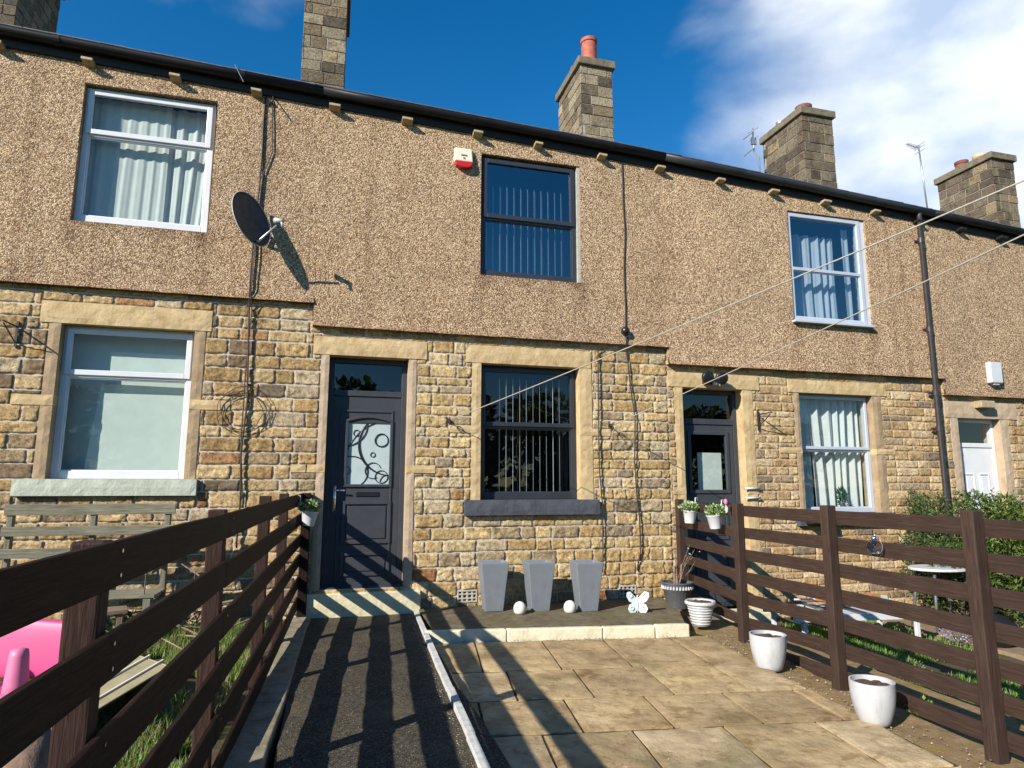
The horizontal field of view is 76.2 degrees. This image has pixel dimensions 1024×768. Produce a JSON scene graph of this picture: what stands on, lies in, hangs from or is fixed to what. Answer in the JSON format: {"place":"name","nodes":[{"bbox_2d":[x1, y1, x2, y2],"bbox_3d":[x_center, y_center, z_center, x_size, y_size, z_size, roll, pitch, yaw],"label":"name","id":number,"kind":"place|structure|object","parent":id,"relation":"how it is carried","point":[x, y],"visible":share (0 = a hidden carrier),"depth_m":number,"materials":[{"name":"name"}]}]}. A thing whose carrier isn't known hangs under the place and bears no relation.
{"place":"outdoors","nodes":[
{"label":"outdoors","id":0,"kind":"place"},
{"bbox_2d":[0,616,284,767],"bbox_3d":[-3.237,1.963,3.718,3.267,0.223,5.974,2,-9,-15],"label":"long grass","id":1,"kind":"structure","parent":0,"point":[138,751],"depth_m":4.45,"materials":[{"name":"green plant"}]},
{"bbox_2d":[3,728,50,767],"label":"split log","id":2,"kind":"object","parent":1,"relation":"on","point":[34,754],"visible":0.52,"depth_m":2.25,"materials":[{"name":"beige wood"}]},
{"bbox_2d":[0,619,61,697],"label":"toy chair","id":3,"kind":"object","parent":1,"relation":"on","point":[28,652],"visible":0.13,"depth_m":4.08,"materials":[{"name":"pink plastic"}]},
{"bbox_2d":[0,503,175,609],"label":"garden bench","id":4,"kind":"object","parent":1,"relation":"on","point":[8,533],"visible":0.55,"depth_m":6.37,"materials":[{"name":"grey wood"}]},
{"bbox_2d":[51,654,172,735],"bbox_3d":[-2.429,1.924,3.858,0.440,0.368,0.632,5,10,23],"label":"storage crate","id":5,"kind":"object","parent":1,"relation":"on","point":[130,681],"visible":0.25,"depth_m":3.96,"materials":[{"name":"wood"}]},
{"bbox_2d":[107,605,127,626],"bbox_3d":[-3.718,2.215,5.873,0.421,0.358,0.260,6,-10,-32],"label":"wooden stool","id":6,"kind":"object","parent":1,"relation":"on","point":[119,611],"visible":0.27,"depth_m":5.88,"materials":[{"name":"brown wood"}]},
{"bbox_2d":[105,609,135,633],"bbox_3d":[-3.519,2.282,6.075,0.601,0.360,0.628,2,-9,-15],"label":"leafy plant","id":7,"kind":"object","parent":1,"relation":"on","point":[110,625],"visible":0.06,"depth_m":6.00,"materials":[{"name":"green plant"}]},
{"bbox_2d":[0,493,311,767],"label":"rail fence","id":8,"kind":"object","parent":1,"relation":"on","point":[78,581],"visible":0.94,"depth_m":2.12,"materials":[{"name":"brown wood"}]},
{"bbox_2d":[297,495,321,525],"bbox_3d":[-2.136,1.327,6.849,0.272,0.325,0.266,2,-9,-15],"label":"hanging pot","id":9,"kind":"object","parent":8,"relation":"hanging from","point":[309,512],"visible":0.99,"depth_m":6.78,"materials":[{"name":"white ceramic"}]},
{"bbox_2d":[0,0,323,628],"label":"terraced house","id":10,"kind":"structure","parent":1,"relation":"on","point":[127,174],"depth_m":7.45,"materials":[{"name":"stone"}]},
{"bbox_2d":[1,319,18,346],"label":"wall bracket","id":11,"kind":"object","parent":10,"relation":"attached to","point":[15,338],"depth_m":6.95,"materials":[{"name":"black metal"}]},
{"bbox_2d":[49,326,194,478],"bbox_3d":[-4.280,0.254,7.389,1.800,1.733,0.262,2,-9,-15],"label":"window","id":12,"kind":"structure","parent":10,"relation":"in","point":[122,412],"depth_m":7.39,"materials":[{"name":"white plastic"}]},
{"bbox_2d":[71,88,216,232],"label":"window","id":13,"kind":"structure","parent":10,"relation":"in","point":[146,161],"depth_m":7.74,"materials":[{"name":"white plastic"}]},
{"bbox_2d":[217,386,270,432],"bbox_3d":[-3.053,0.288,7.446,0.580,0.536,0.016,2,-9,-15],"label":"cable coil","id":14,"kind":"object","parent":10,"relation":"hanging from","point":[254,428],"visible":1,"depth_m":7.44,"materials":[{"name":"black plastic"}]},
{"bbox_2d":[236,97,266,547],"bbox_3d":[-3.046,-0.857,7.607,0.067,5.401,0.061,2,-9,-15],"label":"wall cable","id":15,"kind":"object","parent":10,"relation":"attached to","point":[249,319],"depth_m":7.58,"materials":[{"name":"black plastic"}]},
{"bbox_2d":[240,102,272,499],"bbox_3d":[-2.988,-1.093,7.652,0.163,4.882,0.068,2,-9,-15],"label":"wall cable","id":16,"kind":"object","parent":10,"relation":"attached to","point":[251,304],"depth_m":7.61,"materials":[{"name":"black plastic"}]},
{"bbox_2d":[231,191,283,246],"bbox_3d":[-2.905,-1.894,7.531,0.566,0.654,0.546,2,-9,-15],"label":"satellite dish","id":17,"kind":"object","parent":10,"relation":"attached to","point":[251,219],"visible":1,"depth_m":7.53,"materials":[{"name":"metal"}]},
{"bbox_2d":[108,561,272,649],"bbox_3d":[-3.271,2.173,6.382,1.546,0.803,1.262,-6,-11,37],"label":"stick heap","id":18,"kind":"object","parent":1,"relation":"on","point":[195,612],"visible":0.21,"depth_m":6.27,"materials":[{"name":"brown wood"}]},
{"bbox_2d":[223,617,310,767],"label":"stone edging","id":19,"kind":"object","parent":1,"relation":"on","point":[255,744],"visible":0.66,"depth_m":4.24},
{"bbox_2d":[268,560,326,767],"bbox_3d":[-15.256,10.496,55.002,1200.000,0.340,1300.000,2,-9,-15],"label":"ground","id":20,"kind":"structure","parent":0,"point":[271,763],"depth_m":4.51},
{"bbox_2d":[555,35,952,623],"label":"terraced house","id":21,"kind":"structure","parent":20,"relation":"on","point":[848,403],"depth_m":9.65,"materials":[{"name":"stone"}]},
{"bbox_2d":[701,371,727,385],"bbox_3d":[2.775,-0.075,9.033,0.391,0.183,0.194,2,-9,-15],"label":"security lamp","id":22,"kind":"object","parent":21,"relation":"attached to","point":[707,376],"visible":0.91,"depth_m":8.97,"materials":[{"name":"black plastic"}]},
{"bbox_2d":[682,389,750,608],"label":"door","id":23,"kind":"structure","parent":21,"relation":"in","point":[711,491],"depth_m":9.15,"materials":[{"name":"black plastic"}]},
{"bbox_2d":[743,128,760,171],"bbox_3d":[5.441,-5.159,14.756,0.270,1.500,0.564,-6,-10,33],"label":"tv aerial","id":24,"kind":"object","parent":21,"relation":"attached to","point":[753,141],"visible":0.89,"depth_m":14.93,"materials":[{"name":"metal"}]},
{"bbox_2d":[757,410,771,429],"bbox_3d":[3.531,0.496,9.110,0.025,0.280,0.286,3,-9,-21],"label":"wall bracket","id":25,"kind":"object","parent":21,"relation":"attached to","point":[758,425],"depth_m":9.21,"materials":[{"name":"black metal"}]},
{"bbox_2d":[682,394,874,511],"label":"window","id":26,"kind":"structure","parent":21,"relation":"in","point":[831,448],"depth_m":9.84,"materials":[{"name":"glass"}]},
{"bbox_2d":[787,212,874,328],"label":"window","id":27,"kind":"structure","parent":21,"relation":"in","point":[826,295],"depth_m":10.16,"materials":[{"name":"white plastic"}]},
{"bbox_2d":[836,485,848,506],"bbox_3d":[4.889,1.653,9.671,0.211,0.346,0.200,-5,-10,28],"label":"houseplant","id":28,"kind":"object","parent":21,"relation":"in","point":[842,503],"visible":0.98,"depth_m":9.66,"materials":[{"name":"green plant"}]},
{"bbox_2d":[667,103,1023,541],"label":"terraced house","id":29,"kind":"structure","parent":20,"relation":"on","point":[980,306],"depth_m":10.63,"materials":[{"name":"stone"}]},
{"bbox_2d":[907,142,927,207],"bbox_3d":[9.491,-5.018,15.250,0.263,1.745,1.422,-7,-11,40],"label":"tv aerial","id":30,"kind":"object","parent":29,"relation":"attached to","point":[916,147],"visible":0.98,"depth_m":15.63,"materials":[{"name":"metal"}]},
{"bbox_2d":[958,419,1000,515],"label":"door","id":31,"kind":"structure","parent":29,"relation":"in","point":[979,464],"depth_m":10.39,"materials":[{"name":"white plastic"}]},
{"bbox_2d":[985,362,1002,385],"bbox_3d":[7.701,-0.162,10.421,0.250,0.370,0.090,2,-9,-15],"label":"alarm box","id":32,"kind":"object","parent":29,"relation":"attached to","point":[994,375],"visible":1,"depth_m":10.38,"materials":[{"name":"white plastic"}]},
{"bbox_2d":[273,614,510,767],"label":"path","id":33,"kind":"structure","parent":0,"point":[363,693],"depth_m":4.41,"materials":[{"name":"grey asphalt"}]},
{"bbox_2d":[56,0,1023,227],"label":"sky","id":34,"kind":"structure","parent":0,"point":[691,78],"materials":[{"name":"blue"}]},
{"bbox_2d":[434,635,961,767],"bbox_3d":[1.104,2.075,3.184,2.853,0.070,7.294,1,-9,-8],"label":"patio paving","id":35,"kind":"structure","parent":0,"point":[616,684],"depth_m":4.49,"materials":[{"name":"stone"}]},
{"bbox_2d":[425,623,688,643],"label":"kerb","id":36,"kind":"structure","parent":35,"relation":"on","point":[666,630],"depth_m":6.58,"materials":[{"name":"stone"}]},
{"bbox_2d":[423,609,1023,767],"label":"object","id":37,"kind":"structure","parent":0,"point":[720,628],"depth_m":4.80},
{"bbox_2d":[414,612,490,767],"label":"path edging","id":38,"kind":"object","parent":37,"relation":"on","point":[480,758],"visible":0.57,"depth_m":4.36,"materials":[{"name":"concrete"}]},
{"bbox_2d":[301,0,672,620],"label":"terraced house","id":39,"kind":"structure","parent":37,"relation":"on","point":[445,288],"depth_m":8.39,"materials":[{"name":"stone"}]},
{"bbox_2d":[320,357,406,589],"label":"door","id":40,"kind":"structure","parent":39,"relation":"in","point":[366,414],"depth_m":7.89,"materials":[{"name":"grey plastic"}]},
{"bbox_2d":[454,147,472,169],"bbox_3d":[-0.633,-2.963,8.560,0.250,0.282,0.078,2,-9,-15],"label":"alarm box","id":41,"kind":"object","parent":39,"relation":"attached to","point":[463,158],"visible":1,"depth_m":8.53,"materials":[{"name":"beige plastic"}]},
{"bbox_2d":[480,365,576,499],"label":"window","id":42,"kind":"structure","parent":39,"relation":"in","point":[528,437],"depth_m":10.76,"materials":[{"name":"glass"}]},
{"bbox_2d":[480,157,580,282],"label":"window","id":43,"kind":"structure","parent":39,"relation":"in","point":[530,213],"depth_m":10.03,"materials":[{"name":"plastic"}]},
{"bbox_2d":[597,348,603,571],"bbox_3d":[1.178,0.954,8.516,0.106,2.908,0.019,3,-9,-18],"label":"wall cable","id":44,"kind":"object","parent":39,"relation":"attached to","point":[599,459],"depth_m":8.49,"materials":[{"name":"plastic"}]},
{"bbox_2d":[621,326,629,334],"bbox_3d":[1.532,-0.718,8.803,0.120,0.120,0.090,2,-9,-15],"label":"junction box","id":45,"kind":"object","parent":39,"relation":"attached to","point":[625,330],"visible":1,"depth_m":8.78,"materials":[{"name":"black plastic"}]},
{"bbox_2d":[621,163,640,570],"bbox_3d":[1.593,-0.350,8.821,0.182,5.581,0.065,7,-11,-36],"label":"wall cable","id":46,"kind":"object","parent":39,"relation":"attached to","point":[629,371],"depth_m":8.78,"materials":[{"name":"black plastic"}]},
{"bbox_2d":[418,597,684,629],"bbox_3d":[0.625,2.663,7.323,3.170,0.165,1.643,2,-9,-15],"label":"raised strip","id":47,"kind":"object","parent":37,"relation":"on","point":[614,612],"visible":0.8,"depth_m":7.20,"materials":[{"name":"concrete"}]},
{"bbox_2d":[477,560,508,611],"bbox_3d":[-0.224,2.353,7.620,0.320,0.550,0.320,2,-9,-12],"label":"tall planter","id":48,"kind":"object","parent":47,"relation":"on","point":[493,574],"visible":1,"depth_m":7.50,"materials":[{"name":"grey stone"}]},
{"bbox_2d":[513,601,525,614],"bbox_3d":[0.089,2.521,7.355,0.146,0.138,0.146,2,-9,-15],"label":"garden globe","id":49,"kind":"object","parent":47,"relation":"on","point":[519,608],"visible":1,"depth_m":7.30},
{"bbox_2d":[522,559,554,610],"bbox_3d":[0.309,2.357,7.641,0.320,0.550,0.320,2,-9,-13],"label":"tall planter","id":50,"kind":"object","parent":47,"relation":"on","point":[538,577],"visible":1,"depth_m":7.52,"materials":[{"name":"grey stone"}]},
{"bbox_2d":[564,600,575,613],"bbox_3d":[0.660,2.533,7.427,0.146,0.138,0.146,2,-9,-15],"label":"garden globe","id":51,"kind":"object","parent":47,"relation":"on","point":[569,606],"visible":1,"depth_m":7.37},
{"bbox_2d":[569,559,602,611],"bbox_3d":[0.870,2.357,7.638,0.320,0.550,0.320,2,-9,-11],"label":"tall planter","id":52,"kind":"object","parent":47,"relation":"on","point":[586,576],"visible":0.96,"depth_m":7.51,"materials":[{"name":"grey stone"}]},
{"bbox_2d":[627,591,648,612],"bbox_3d":[1.432,2.485,7.437,0.260,0.234,0.045,1,-9,-3],"label":"butterfly ornament","id":53,"kind":"object","parent":47,"relation":"on","point":[638,604],"visible":1,"depth_m":7.43,"materials":[{"name":"white metal"}]},
{"bbox_2d":[651,545,699,608],"bbox_3d":[2.039,2.361,8.017,0.606,0.736,0.391,6,-11,-35],"label":"plant pot","id":54,"kind":"object","parent":47,"relation":"on","point":[677,591],"visible":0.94,"depth_m":7.87,"materials":[{"name":"ceramic"}]},
{"bbox_2d":[684,598,715,626],"bbox_3d":[2.086,2.527,7.213,0.344,0.264,0.344,2,-9,-15],"label":"plant pot","id":55,"kind":"object","parent":37,"relation":"on","point":[700,610],"visible":1,"depth_m":7.11,"materials":[{"name":"ceramic"}]},
{"bbox_2d":[403,598,1002,767],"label":"grit","id":56,"kind":"object","parent":37,"relation":"on","point":[674,697],"visible":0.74,"depth_m":5.16,"materials":[{"name":"gravel"}]},
{"bbox_2d":[749,630,786,671],"bbox_3d":[2.212,2.305,5.625,0.304,0.291,0.304,2,-9,-15],"label":"plant pot","id":57,"kind":"object","parent":37,"relation":"on","point":[768,648],"visible":0.96,"depth_m":5.52,"materials":[{"name":"ceramic"}]},
{"bbox_2d":[675,499,1023,764],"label":"rail fence","id":58,"kind":"object","parent":37,"relation":"on","point":[977,591],"visible":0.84,"depth_m":4.61,"materials":[{"name":"brown wood"}]},
{"bbox_2d":[678,497,698,523],"bbox_3d":[2.188,1.559,8.060,0.254,0.323,0.277,-6,-11,34],"label":"hanging pot","id":59,"kind":"object","parent":58,"relation":"hanging from","point":[690,515],"visible":1,"depth_m":8.00,"materials":[{"name":"white ceramic"}]},
{"bbox_2d":[704,499,725,528],"bbox_3d":[2.265,1.448,7.268,0.266,0.325,0.246,-7,-12,40],"label":"hanging pot","id":60,"kind":"object","parent":58,"relation":"hanging from","point":[714,520],"visible":1,"depth_m":7.21,"materials":[{"name":"white ceramic"}]},
{"bbox_2d":[724,499,727,512],"bbox_3d":[2.308,1.314,7.041,0.042,0.150,0.042,-5,-10,29],"label":"garden stake","id":61,"kind":"object","parent":58,"relation":"attached to","point":[725,502],"visible":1,"depth_m":7.03,"materials":[{"name":"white plastic"}]},
{"bbox_2d":[866,532,882,554],"bbox_3d":[2.640,1.161,4.755,0.110,0.157,0.110,2,-9,-15],"label":"solar globe","id":62,"kind":"object","parent":58,"relation":"hanging from","point":[874,545],"visible":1,"depth_m":4.72,"materials":[{"name":"clear glass"}]},
{"bbox_2d":[848,674,895,727],"bbox_3d":[2.411,2.120,4.356,0.280,0.271,0.280,2,-9,-15],"label":"plant pot","id":63,"kind":"object","parent":37,"relation":"on","point":[873,698],"visible":0.98,"depth_m":4.26,"materials":[{"name":"ceramic"}]},
{"bbox_2d":[905,695,932,719],"bbox_3d":[2.816,2.228,4.484,0.222,0.153,0.249,2,-9,-15],"label":"leafy plant","id":64,"kind":"object","parent":37,"relation":"on","point":[923,697],"visible":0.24,"depth_m":4.48,"materials":[{"name":"green plant"}]},
{"bbox_2d":[770,617,1023,721],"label":"neighbour lawn","id":65,"kind":"structure","parent":0,"point":[942,667],"depth_m":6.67,"materials":[{"name":"plant"}]},
{"bbox_2d":[763,604,920,636],"bbox_3d":[3.823,2.771,7.497,1.640,0.372,0.656,1,-9,-9],"label":"sun lounger","id":66,"kind":"object","parent":65,"relation":"on","point":[859,615],"visible":0.24,"depth_m":7.28,"materials":[{"name":"white plastic"}]},
{"bbox_2d":[815,604,844,610],"bbox_3d":[3.644,2.535,7.431,0.660,0.022,0.072,5,-10,-36],"label":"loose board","id":67,"kind":"object","parent":66,"relation":"on","point":[822,608],"visible":0.23,"depth_m":7.28,"materials":[{"name":"grey wood"}]},
{"bbox_2d":[794,593,890,601],"bbox_3d":[3.888,2.514,7.691,1.212,0.119,0.118,1,-9,-4],"label":"folded parasol","id":68,"kind":"object","parent":66,"relation":"on","point":[807,599],"visible":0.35,"depth_m":7.62,"materials":[{"name":"white fabric"}]},
{"bbox_2d":[877,655,931,686],"bbox_3d":[3.513,2.566,5.817,0.482,0.288,0.511,2,-9,-15],"label":"leafy plant","id":69,"kind":"object","parent":65,"relation":"on","point":[909,659],"visible":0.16,"depth_m":5.83,"materials":[{"name":"green plant"}]},
{"bbox_2d":[908,564,966,631],"bbox_3d":[5.337,2.675,8.087,0.800,0.793,0.557,2,-9,-15],"label":"garden table","id":70,"kind":"object","parent":65,"relation":"on","point":[917,568],"visible":0.55,"depth_m":8.04,"materials":[{"name":"white plastic"}]},
{"bbox_2d":[897,533,1018,615],"bbox_3d":[5.766,2.531,8.436,1.352,1.197,1.352,2,-9,-15],"label":"conifer shrub","id":71,"kind":"object","parent":65,"relation":"on","point":[962,609],"visible":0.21,"depth_m":8.32,"materials":[{"name":"green plant"}]},
{"bbox_2d":[904,487,1023,614],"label":"conifer shrub","id":72,"kind":"object","parent":65,"relation":"on","point":[917,507],"visible":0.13,"depth_m":9.05,"materials":[{"name":"green plant"}]},
{"bbox_2d":[954,487,1023,625],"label":"conifer shrub","id":73,"kind":"object","parent":65,"relation":"on","point":[1014,584],"visible":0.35,"depth_m":7.93,"materials":[{"name":"green plant"}]},
{"bbox_3d":[5.029,-0.294,0.348,0.800,4.300,0.127,2,-9,-15],"label":"washing line pole","id":74,"kind":"object","parent":65,"relation":"on","visible":0},
{"bbox_2d":[614,234,1023,424],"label":"washing line","id":75,"kind":"object","parent":74,"relation":"attached to","point":[842,320],"visible":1,"depth_m":5.32,"materials":[{"name":"plastic"}]},
{"bbox_2d":[844,605,1023,660],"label":"garden paving","id":76,"kind":"structure","parent":0,"point":[1016,652],"depth_m":7.83,"materials":[{"name":"beige stone"}]},
{"bbox_2d":[937,628,971,644],"bbox_3d":[4.955,2.737,7.167,0.473,0.249,0.442,2,-9,-15],"label":"lavender plant","id":77,"kind":"object","parent":76,"relation":"on","point":[962,642],"visible":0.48,"depth_m":7.16,"materials":[{"name":"purple plant"}]},
{"bbox_2d":[971,607,1018,647],"bbox_3d":[5.311,2.675,7.182,0.499,0.431,0.494,2,-9,-15],"label":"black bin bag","id":78,"kind":"object","parent":76,"relation":"on","point":[999,618],"visible":0.23,"depth_m":7.06,"materials":[{"name":"plastic"}]},
{"bbox_3d":[-0.769,0.445,8.008,0.060,0.070,0.132,2,-9,-15],"label":"line hook","id":79,"kind":"object","parent":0,"visible":0},
{"bbox_2d":[451,180,1023,419],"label":"washing line","id":80,"kind":"object","parent":79,"relation":"attached to","point":[986,196],"visible":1,"depth_m":4.60,"materials":[{"name":"plastic"}]}
]}

